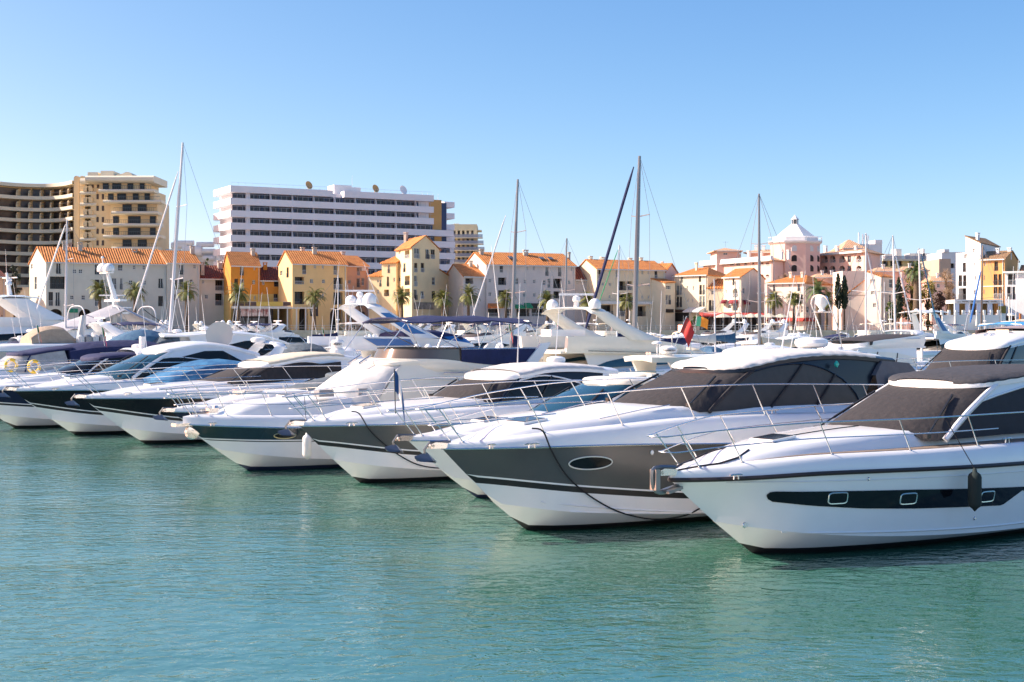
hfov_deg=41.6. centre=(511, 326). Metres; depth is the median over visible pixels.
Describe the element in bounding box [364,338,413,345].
coaming window
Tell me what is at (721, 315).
parasol
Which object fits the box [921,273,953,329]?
cottage
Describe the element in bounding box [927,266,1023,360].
motor yacht
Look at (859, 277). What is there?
town house
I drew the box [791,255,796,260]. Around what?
window
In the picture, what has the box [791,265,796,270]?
window
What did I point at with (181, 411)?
deck
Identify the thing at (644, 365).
motor yacht
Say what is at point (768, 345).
motor yacht
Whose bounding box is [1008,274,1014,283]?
window
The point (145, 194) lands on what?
window
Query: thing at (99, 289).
palm tree
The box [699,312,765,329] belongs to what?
restaurant terrace
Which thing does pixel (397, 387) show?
flag
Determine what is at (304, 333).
quay wall
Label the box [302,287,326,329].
palm tree
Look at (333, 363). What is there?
window cover
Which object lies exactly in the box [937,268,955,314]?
bare tree
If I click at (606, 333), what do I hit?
motor yacht
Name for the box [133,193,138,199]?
window
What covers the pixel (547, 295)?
palm tree
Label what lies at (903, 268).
cottage
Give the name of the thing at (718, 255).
rose building
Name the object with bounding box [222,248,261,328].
town house
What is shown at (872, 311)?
town house
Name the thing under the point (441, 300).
palm tree
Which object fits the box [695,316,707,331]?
flag
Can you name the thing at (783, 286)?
town house
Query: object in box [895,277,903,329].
cypress tree
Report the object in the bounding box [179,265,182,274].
window
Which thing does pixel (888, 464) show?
motor yacht
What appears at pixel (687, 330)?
flag
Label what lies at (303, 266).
window
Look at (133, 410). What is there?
motor yacht
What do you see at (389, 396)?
side window
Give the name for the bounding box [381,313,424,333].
arch window
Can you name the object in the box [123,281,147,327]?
palm tree
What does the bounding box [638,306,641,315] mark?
window
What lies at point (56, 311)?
window
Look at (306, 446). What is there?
fender
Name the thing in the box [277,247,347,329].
town house
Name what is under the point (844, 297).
cypress tree
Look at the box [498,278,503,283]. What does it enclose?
window
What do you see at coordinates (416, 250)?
window
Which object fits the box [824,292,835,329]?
palm tree
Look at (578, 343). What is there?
motor yacht
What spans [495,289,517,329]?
palm tree
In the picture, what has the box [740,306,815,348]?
motor yacht
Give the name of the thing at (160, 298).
window
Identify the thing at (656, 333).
motor yacht
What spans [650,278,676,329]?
town house
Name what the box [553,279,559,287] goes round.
window
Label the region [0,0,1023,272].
sky
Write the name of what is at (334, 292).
window
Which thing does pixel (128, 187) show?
window
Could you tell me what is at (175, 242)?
sailing yacht
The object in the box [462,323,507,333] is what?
motor yacht
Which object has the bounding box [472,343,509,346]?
side window
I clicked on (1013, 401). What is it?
side window
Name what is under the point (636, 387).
side window
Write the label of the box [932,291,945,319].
broadleaf tree
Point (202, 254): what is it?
terraced building
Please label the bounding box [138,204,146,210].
window
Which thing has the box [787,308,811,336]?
motor yacht
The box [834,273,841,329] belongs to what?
cypress tree
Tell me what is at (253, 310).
shop terrace
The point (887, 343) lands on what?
motor yacht
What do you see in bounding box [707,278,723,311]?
town house
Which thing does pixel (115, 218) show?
window
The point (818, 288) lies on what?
palm tree
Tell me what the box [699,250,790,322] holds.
rose building
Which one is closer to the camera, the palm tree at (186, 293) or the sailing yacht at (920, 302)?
the sailing yacht at (920, 302)
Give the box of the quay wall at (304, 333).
[172,330,974,338]
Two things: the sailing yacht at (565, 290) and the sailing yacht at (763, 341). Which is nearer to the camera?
the sailing yacht at (763, 341)
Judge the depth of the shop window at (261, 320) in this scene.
253.99 m
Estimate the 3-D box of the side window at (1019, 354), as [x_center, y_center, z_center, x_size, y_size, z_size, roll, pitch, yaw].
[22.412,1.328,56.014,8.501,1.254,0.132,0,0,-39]
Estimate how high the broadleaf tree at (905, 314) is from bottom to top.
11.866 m
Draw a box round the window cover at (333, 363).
[304,362,340,370]
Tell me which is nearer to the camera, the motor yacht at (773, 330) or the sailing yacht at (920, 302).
the sailing yacht at (920, 302)
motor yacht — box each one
[0,249,86,343]
[0,258,189,359]
[0,284,146,427]
[0,292,286,434]
[0,315,114,358]
[0,340,157,379]
[6,284,21,343]
[26,256,175,337]
[62,285,362,443]
[88,317,166,335]
[117,324,147,329]
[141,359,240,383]
[152,296,361,356]
[153,303,168,332]
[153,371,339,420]
[167,315,549,469]
[186,320,233,331]
[192,321,207,330]
[232,321,250,331]
[234,267,251,331]
[237,320,285,338]
[248,321,306,343]
[258,268,356,357]
[278,294,619,482]
[307,262,473,357]
[334,310,373,335]
[384,376,652,496]
[396,305,430,330]
[414,275,915,529]
[414,344,456,346]
[423,322,455,333]
[455,313,490,335]
[462,322,526,346]
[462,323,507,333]
[471,247,542,361]
[504,285,552,356]
[516,324,541,330]
[519,279,721,375]
[523,321,558,335]
[577,316,600,332]
[594,311,630,336]
[604,291,708,394]
[647,364,1023,553]
[650,303,663,337]
[662,306,698,337]
[684,298,749,348]
[702,300,788,349]
[722,274,804,351]
[736,292,808,348]
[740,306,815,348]
[754,314,781,331]
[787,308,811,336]
[794,285,827,348]
[818,330,928,369]
[823,306,849,339]
[825,346,879,355]
[834,313,888,339]
[883,310,919,333]
[899,325,1023,370]
[900,308,966,360]
[916,260,1018,369]
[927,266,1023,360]
[933,322,971,335]
[999,297,1023,326]
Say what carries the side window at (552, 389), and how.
in the motor yacht at (349, 442)
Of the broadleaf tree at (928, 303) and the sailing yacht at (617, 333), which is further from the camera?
the broadleaf tree at (928, 303)
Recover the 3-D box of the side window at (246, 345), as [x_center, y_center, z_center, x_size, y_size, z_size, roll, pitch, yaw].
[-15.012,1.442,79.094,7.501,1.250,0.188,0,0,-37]
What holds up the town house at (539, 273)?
on the quay pavement
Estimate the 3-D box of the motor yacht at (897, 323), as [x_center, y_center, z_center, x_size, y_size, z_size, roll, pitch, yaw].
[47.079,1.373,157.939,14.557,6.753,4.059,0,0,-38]
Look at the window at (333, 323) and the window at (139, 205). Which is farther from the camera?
the window at (139, 205)
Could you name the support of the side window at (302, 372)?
in the motor yacht at (133, 410)
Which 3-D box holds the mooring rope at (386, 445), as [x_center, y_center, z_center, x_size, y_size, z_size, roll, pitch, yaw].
[-2.823,3.016,35.737,3.028,1.625,0.153,0,0,-28]
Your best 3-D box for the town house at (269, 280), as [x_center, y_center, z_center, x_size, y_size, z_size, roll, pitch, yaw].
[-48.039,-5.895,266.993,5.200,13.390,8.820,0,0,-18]
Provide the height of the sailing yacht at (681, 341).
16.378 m
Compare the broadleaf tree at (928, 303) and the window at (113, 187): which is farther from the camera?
the window at (113, 187)
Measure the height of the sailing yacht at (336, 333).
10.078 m
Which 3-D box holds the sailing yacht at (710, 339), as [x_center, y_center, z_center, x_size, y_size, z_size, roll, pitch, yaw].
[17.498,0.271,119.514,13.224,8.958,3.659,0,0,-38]
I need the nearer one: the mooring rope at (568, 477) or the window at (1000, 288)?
the mooring rope at (568, 477)
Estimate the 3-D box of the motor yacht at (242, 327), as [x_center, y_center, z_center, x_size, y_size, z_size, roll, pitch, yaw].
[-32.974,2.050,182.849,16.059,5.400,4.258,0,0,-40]
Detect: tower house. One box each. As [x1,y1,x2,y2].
[366,270,382,324]
[379,256,399,329]
[394,232,440,329]
[439,269,448,329]
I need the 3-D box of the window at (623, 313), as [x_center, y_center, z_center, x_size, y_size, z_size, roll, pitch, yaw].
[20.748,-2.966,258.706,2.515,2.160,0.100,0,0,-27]
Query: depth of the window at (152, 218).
342.79 m
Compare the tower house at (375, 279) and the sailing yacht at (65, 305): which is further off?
the tower house at (375, 279)
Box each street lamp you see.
[339,280,345,329]
[757,284,772,326]
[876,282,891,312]
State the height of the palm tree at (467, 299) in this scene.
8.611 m
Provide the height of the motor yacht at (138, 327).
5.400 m
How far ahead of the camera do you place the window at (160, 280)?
259.57 m
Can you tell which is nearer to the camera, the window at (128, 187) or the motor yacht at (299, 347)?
the motor yacht at (299, 347)
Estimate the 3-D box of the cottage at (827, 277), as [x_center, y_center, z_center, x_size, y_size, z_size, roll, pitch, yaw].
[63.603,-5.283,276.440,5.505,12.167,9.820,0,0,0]
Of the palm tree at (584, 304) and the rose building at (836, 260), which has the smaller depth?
the palm tree at (584, 304)
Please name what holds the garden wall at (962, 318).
on the quay pavement
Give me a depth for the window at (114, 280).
255.86 m
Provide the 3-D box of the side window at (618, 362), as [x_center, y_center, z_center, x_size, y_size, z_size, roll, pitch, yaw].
[6.555,1.673,62.805,7.841,0.741,0.163,0,0,-37]
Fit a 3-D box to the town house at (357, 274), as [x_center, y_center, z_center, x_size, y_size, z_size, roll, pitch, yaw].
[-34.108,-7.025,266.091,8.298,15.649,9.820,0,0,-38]
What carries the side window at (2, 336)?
in the motor yacht at (44, 316)
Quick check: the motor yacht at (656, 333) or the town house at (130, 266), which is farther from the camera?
the town house at (130, 266)
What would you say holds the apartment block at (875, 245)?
on the ground
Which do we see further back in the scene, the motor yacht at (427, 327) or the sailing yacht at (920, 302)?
the motor yacht at (427, 327)
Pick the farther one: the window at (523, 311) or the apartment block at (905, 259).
the apartment block at (905, 259)
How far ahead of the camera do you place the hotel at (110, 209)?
347.21 m
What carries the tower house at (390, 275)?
on the quay pavement
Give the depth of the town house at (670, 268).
266.04 m
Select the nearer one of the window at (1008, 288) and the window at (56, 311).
the window at (1008, 288)
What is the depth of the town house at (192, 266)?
261.78 m
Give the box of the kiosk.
[995,306,1021,326]
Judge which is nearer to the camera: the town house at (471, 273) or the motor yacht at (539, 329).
the motor yacht at (539, 329)
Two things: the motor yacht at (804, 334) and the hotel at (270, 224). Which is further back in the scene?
the hotel at (270, 224)
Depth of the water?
21.41 m
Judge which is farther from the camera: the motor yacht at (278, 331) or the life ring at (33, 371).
the motor yacht at (278, 331)
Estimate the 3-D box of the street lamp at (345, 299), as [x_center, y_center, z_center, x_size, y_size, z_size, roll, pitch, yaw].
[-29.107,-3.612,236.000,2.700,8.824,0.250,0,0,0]
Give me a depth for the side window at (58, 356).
62.84 m
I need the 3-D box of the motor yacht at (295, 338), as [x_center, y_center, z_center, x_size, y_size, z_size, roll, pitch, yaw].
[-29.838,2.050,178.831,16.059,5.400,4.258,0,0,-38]
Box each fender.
[302,397,311,458]
[947,421,981,510]
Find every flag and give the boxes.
[394,369,404,422]
[671,316,693,354]
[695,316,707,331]
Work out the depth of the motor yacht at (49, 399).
52.23 m
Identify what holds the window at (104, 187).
in the hotel at (110, 209)
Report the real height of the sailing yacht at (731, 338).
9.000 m
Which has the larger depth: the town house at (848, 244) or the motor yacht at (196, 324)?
the town house at (848, 244)
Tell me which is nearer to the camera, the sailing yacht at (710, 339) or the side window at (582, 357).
the side window at (582, 357)
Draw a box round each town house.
[28,242,166,329]
[158,246,204,329]
[200,260,223,326]
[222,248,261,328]
[260,262,277,329]
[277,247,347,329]
[340,251,369,329]
[447,261,487,329]
[465,249,576,329]
[575,267,586,327]
[579,256,666,329]
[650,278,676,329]
[658,261,678,280]
[672,262,725,329]
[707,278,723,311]
[720,268,765,328]
[765,272,833,329]
[831,240,867,250]
[833,271,864,329]
[845,280,864,329]
[867,271,893,329]
[956,252,985,299]
[979,247,1019,314]
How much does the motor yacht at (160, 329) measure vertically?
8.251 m
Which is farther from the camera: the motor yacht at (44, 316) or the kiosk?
the kiosk
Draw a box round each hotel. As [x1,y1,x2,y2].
[0,171,168,286]
[213,181,454,316]
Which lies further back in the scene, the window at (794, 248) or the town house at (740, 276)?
the window at (794, 248)
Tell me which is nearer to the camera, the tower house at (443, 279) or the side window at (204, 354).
the side window at (204, 354)
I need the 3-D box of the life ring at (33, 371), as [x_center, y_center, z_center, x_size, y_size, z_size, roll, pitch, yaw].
[-20.571,1.740,58.000,0.620,0.620,0.160,0,0,-38]
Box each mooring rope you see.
[351,411,438,468]
[532,428,699,519]
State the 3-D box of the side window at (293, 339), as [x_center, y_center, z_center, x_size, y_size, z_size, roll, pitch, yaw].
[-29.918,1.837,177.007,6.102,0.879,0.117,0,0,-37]
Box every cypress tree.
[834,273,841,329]
[841,275,848,329]
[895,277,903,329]
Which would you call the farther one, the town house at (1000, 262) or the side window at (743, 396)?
the town house at (1000, 262)
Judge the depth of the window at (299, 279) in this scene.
255.80 m
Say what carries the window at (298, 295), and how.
in the town house at (301, 272)
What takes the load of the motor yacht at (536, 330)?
on the water
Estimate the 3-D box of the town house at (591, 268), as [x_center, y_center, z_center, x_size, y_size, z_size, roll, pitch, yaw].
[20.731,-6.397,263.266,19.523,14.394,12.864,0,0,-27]
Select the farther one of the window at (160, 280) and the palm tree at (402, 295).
the window at (160, 280)
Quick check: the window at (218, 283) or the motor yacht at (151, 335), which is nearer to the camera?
the motor yacht at (151, 335)
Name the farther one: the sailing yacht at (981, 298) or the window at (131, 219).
the window at (131, 219)
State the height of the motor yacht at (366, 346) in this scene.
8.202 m
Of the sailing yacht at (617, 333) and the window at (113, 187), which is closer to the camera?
the sailing yacht at (617, 333)
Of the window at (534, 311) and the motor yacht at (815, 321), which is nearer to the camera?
the motor yacht at (815, 321)
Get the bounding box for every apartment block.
[452,224,484,263]
[858,232,881,266]
[882,249,929,268]
[920,259,950,276]
[927,249,965,299]
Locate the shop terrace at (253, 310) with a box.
[231,302,312,329]
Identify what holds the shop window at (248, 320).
in the shop terrace at (253, 310)
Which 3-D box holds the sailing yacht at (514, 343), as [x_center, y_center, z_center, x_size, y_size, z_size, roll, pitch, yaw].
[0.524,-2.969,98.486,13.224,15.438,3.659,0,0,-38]
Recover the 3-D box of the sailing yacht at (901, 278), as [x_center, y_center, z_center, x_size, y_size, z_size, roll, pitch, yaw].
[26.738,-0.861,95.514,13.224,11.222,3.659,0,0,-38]
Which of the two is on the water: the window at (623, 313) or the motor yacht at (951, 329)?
the motor yacht at (951, 329)
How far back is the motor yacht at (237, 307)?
86.80 m
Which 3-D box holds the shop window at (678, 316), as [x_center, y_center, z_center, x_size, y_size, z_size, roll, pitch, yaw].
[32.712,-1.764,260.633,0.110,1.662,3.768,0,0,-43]
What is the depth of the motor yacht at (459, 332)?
194.78 m
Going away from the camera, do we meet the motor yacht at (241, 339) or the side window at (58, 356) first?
the side window at (58, 356)
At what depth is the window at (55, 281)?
251.96 m
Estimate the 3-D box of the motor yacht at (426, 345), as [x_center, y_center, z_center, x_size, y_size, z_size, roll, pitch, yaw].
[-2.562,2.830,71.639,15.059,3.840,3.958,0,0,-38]
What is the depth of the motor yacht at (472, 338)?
115.45 m
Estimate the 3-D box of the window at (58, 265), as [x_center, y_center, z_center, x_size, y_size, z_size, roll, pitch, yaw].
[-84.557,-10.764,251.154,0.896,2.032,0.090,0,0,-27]
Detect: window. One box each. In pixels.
[0,333,25,340]
[26,351,68,371]
[49,292,52,305]
[50,277,63,288]
[51,309,60,315]
[55,292,59,305]
[56,263,60,272]
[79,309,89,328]
[88,357,129,374]
[103,183,108,188]
[108,193,113,199]
[112,183,120,188]
[112,278,116,289]
[113,216,118,222]
[113,228,118,234]
[117,193,125,199]
[122,204,131,210]
[122,239,131,246]
[127,183,132,188]
[128,216,140,222]
[128,228,140,234]
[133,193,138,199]
[136,358,196,377]
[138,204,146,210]
[138,239,146,246]
[144,193,149,199]
[150,216,155,222]
[150,228,155,234]
[158,278,162,287]
[158,296,162,305]
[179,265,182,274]
[183,351,240,360]
[215,280,221,290]
[215,294,220,305]
[230,341,285,355]
[246,318,250,328]
[246,362,338,383]
[259,318,264,329]
[279,337,303,341]
[295,277,301,283]
[295,292,301,303]
[299,309,303,329]
[302,265,305,273]
[330,308,336,329]
[334,278,340,289]
[334,292,339,304]
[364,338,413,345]
[378,380,457,400]
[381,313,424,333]
[414,248,418,258]
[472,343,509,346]
[488,309,497,315]
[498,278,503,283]
[503,376,579,400]
[516,309,526,315]
[532,309,541,315]
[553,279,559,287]
[565,356,585,361]
[597,354,667,366]
[601,305,609,312]
[615,384,643,400]
[619,281,622,289]
[619,306,624,315]
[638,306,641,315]
[675,313,688,320]
[713,365,857,411]
[791,245,796,250]
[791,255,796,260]
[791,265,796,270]
[868,352,916,366]
[917,341,939,349]
[950,388,1023,439]
[963,288,965,299]
[999,287,1001,298]
[1002,345,1023,363]
[1007,287,1010,298]
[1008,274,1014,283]
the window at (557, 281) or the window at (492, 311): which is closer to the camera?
the window at (492, 311)
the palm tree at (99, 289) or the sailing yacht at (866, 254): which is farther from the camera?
the palm tree at (99, 289)
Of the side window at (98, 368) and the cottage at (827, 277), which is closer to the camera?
the side window at (98, 368)
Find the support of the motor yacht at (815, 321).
on the water
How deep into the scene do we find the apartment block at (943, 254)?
330.00 m
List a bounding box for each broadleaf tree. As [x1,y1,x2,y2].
[9,265,21,316]
[901,267,923,329]
[921,280,938,329]
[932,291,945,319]
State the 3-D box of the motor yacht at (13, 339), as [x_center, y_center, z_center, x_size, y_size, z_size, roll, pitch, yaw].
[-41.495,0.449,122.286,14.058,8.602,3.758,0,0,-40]
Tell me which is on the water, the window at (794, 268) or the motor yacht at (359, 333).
the motor yacht at (359, 333)
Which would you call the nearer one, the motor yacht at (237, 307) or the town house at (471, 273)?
the motor yacht at (237, 307)
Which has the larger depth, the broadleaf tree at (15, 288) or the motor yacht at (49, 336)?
the broadleaf tree at (15, 288)
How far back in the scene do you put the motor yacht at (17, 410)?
55.60 m
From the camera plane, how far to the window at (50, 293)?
250.55 m
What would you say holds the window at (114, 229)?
in the hotel at (110, 209)
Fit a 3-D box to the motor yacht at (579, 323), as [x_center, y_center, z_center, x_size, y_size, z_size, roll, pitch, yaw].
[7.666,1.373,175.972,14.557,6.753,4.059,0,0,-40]
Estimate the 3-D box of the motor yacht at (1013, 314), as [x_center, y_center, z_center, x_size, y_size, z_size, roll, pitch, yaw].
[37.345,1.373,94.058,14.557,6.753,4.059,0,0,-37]
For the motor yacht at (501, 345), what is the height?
8.602 m
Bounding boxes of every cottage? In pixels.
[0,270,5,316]
[5,287,28,316]
[811,270,833,329]
[868,264,898,329]
[897,263,929,329]
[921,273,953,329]
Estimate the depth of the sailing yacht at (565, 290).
127.93 m
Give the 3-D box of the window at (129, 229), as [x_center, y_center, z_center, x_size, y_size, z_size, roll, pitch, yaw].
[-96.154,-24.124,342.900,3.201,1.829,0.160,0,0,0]
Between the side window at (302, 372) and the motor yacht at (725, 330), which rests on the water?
the motor yacht at (725, 330)
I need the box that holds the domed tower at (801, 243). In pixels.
[768,215,821,276]
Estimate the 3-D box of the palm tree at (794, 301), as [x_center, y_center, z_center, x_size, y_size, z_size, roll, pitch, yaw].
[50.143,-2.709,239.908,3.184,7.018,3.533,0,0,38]
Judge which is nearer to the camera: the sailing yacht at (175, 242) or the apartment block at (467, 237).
the sailing yacht at (175, 242)
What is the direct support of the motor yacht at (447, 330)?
on the water
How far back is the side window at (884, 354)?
74.17 m
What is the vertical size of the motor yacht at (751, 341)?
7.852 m
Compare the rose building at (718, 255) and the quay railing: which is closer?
the quay railing
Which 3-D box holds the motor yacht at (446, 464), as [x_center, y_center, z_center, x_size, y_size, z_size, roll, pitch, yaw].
[1.814,3.037,35.177,12.162,3.427,3.159,0,0,-38]
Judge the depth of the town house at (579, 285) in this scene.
259.93 m
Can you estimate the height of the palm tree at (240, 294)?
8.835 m
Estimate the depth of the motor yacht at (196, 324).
189.59 m
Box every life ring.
[4,358,17,371]
[27,359,40,373]
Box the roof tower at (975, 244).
[964,233,1000,252]
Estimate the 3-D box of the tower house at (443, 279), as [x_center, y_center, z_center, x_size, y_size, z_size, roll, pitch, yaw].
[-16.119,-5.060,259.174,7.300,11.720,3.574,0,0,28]
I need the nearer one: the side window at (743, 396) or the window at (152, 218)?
the side window at (743, 396)
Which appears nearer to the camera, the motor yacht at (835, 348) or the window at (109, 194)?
the motor yacht at (835, 348)
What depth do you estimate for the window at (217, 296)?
266.25 m
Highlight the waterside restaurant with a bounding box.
[946,300,1002,314]
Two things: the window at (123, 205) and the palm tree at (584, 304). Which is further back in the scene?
the window at (123, 205)
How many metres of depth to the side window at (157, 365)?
53.20 m
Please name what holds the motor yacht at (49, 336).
on the water
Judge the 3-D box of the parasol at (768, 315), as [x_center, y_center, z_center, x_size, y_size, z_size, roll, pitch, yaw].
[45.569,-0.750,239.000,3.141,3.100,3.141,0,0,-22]
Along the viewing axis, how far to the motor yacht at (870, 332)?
197.48 m
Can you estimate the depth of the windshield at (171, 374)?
52.05 m
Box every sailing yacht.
[36,219,131,339]
[134,142,247,332]
[288,275,372,338]
[472,179,567,347]
[527,238,611,336]
[585,156,702,351]
[600,245,661,337]
[674,279,748,353]
[689,281,762,353]
[703,194,818,351]
[817,233,882,338]
[845,235,910,337]
[880,248,937,364]
[966,245,1014,333]
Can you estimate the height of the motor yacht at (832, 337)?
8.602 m
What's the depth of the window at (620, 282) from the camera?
258.88 m
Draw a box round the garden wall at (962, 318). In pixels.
[940,310,999,329]
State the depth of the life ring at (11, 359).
57.95 m
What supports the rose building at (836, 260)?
on the ground
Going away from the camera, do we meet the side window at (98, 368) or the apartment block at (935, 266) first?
the side window at (98, 368)
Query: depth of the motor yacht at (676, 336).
161.33 m
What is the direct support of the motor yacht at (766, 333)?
on the water
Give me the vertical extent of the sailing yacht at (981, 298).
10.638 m
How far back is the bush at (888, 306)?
237.92 m
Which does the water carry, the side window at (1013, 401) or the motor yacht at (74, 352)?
the motor yacht at (74, 352)
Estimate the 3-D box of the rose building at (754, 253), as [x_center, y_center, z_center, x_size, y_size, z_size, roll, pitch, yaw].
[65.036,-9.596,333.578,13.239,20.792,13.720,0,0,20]
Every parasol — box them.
[716,313,730,317]
[765,313,775,317]
[776,313,789,326]
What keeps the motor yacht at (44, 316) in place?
on the water
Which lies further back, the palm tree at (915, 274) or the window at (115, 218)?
the window at (115, 218)
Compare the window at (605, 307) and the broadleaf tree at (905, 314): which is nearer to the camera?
the broadleaf tree at (905, 314)
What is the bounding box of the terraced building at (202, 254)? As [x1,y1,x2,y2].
[166,241,219,264]
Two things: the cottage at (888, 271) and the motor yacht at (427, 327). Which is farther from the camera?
the cottage at (888, 271)
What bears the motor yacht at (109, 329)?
on the water
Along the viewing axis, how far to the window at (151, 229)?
342.79 m
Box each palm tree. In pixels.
[86,280,110,309]
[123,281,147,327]
[174,281,198,329]
[224,283,250,327]
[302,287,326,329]
[391,286,411,316]
[431,290,451,328]
[458,283,480,315]
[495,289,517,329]
[537,290,558,329]
[579,290,596,328]
[616,292,632,322]
[763,291,784,329]
[784,291,802,329]
[804,277,833,329]
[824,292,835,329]
[904,261,929,329]
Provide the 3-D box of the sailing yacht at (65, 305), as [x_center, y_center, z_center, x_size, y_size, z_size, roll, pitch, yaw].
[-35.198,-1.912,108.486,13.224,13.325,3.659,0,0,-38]
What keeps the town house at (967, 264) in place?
on the quay pavement
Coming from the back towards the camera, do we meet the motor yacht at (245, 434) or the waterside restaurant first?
the waterside restaurant
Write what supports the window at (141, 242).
in the hotel at (110, 209)
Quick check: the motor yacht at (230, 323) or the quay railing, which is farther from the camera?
the quay railing
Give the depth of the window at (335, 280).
259.38 m
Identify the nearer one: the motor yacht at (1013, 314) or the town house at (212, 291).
the motor yacht at (1013, 314)
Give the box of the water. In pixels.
[0,419,1023,681]
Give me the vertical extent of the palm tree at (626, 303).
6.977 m
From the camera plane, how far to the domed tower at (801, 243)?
316.88 m
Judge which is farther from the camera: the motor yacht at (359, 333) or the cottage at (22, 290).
the cottage at (22, 290)
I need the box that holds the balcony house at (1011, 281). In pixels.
[1003,265,1023,319]
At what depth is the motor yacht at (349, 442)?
36.07 m
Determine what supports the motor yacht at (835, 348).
on the water
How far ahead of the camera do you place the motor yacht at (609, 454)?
28.07 m
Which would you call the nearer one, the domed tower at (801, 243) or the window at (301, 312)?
the window at (301, 312)
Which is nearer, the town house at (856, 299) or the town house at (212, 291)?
the town house at (856, 299)
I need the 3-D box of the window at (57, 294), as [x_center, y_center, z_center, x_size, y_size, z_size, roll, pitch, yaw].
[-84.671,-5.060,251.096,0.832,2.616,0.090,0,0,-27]
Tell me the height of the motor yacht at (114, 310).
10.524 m
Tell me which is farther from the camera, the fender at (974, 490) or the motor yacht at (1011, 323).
the motor yacht at (1011, 323)
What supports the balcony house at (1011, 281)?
on the quay pavement
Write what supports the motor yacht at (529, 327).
on the water
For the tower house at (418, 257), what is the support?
on the quay pavement
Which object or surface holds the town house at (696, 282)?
on the quay pavement
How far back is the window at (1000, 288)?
238.66 m
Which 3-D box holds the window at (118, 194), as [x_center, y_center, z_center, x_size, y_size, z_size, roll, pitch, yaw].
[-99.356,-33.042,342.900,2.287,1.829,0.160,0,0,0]
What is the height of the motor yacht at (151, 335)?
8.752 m
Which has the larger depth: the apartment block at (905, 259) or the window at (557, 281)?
the apartment block at (905, 259)
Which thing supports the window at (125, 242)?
in the hotel at (110, 209)
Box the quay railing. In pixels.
[120,325,856,329]
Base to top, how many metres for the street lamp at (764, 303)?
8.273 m
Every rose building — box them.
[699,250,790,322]
[707,241,742,272]
[743,245,769,256]
[820,246,884,273]
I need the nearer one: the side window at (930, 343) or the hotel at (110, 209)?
the side window at (930, 343)
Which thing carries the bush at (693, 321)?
on the quay pavement
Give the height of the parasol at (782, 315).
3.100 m
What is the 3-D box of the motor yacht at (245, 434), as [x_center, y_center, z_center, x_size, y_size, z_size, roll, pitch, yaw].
[-3.596,2.201,42.615,15.477,5.098,4.259,0,0,-38]
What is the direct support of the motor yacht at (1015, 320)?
on the water
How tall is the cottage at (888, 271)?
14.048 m
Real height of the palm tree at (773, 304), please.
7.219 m
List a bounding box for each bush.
[690,316,696,329]
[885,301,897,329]
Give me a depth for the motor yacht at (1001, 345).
54.59 m

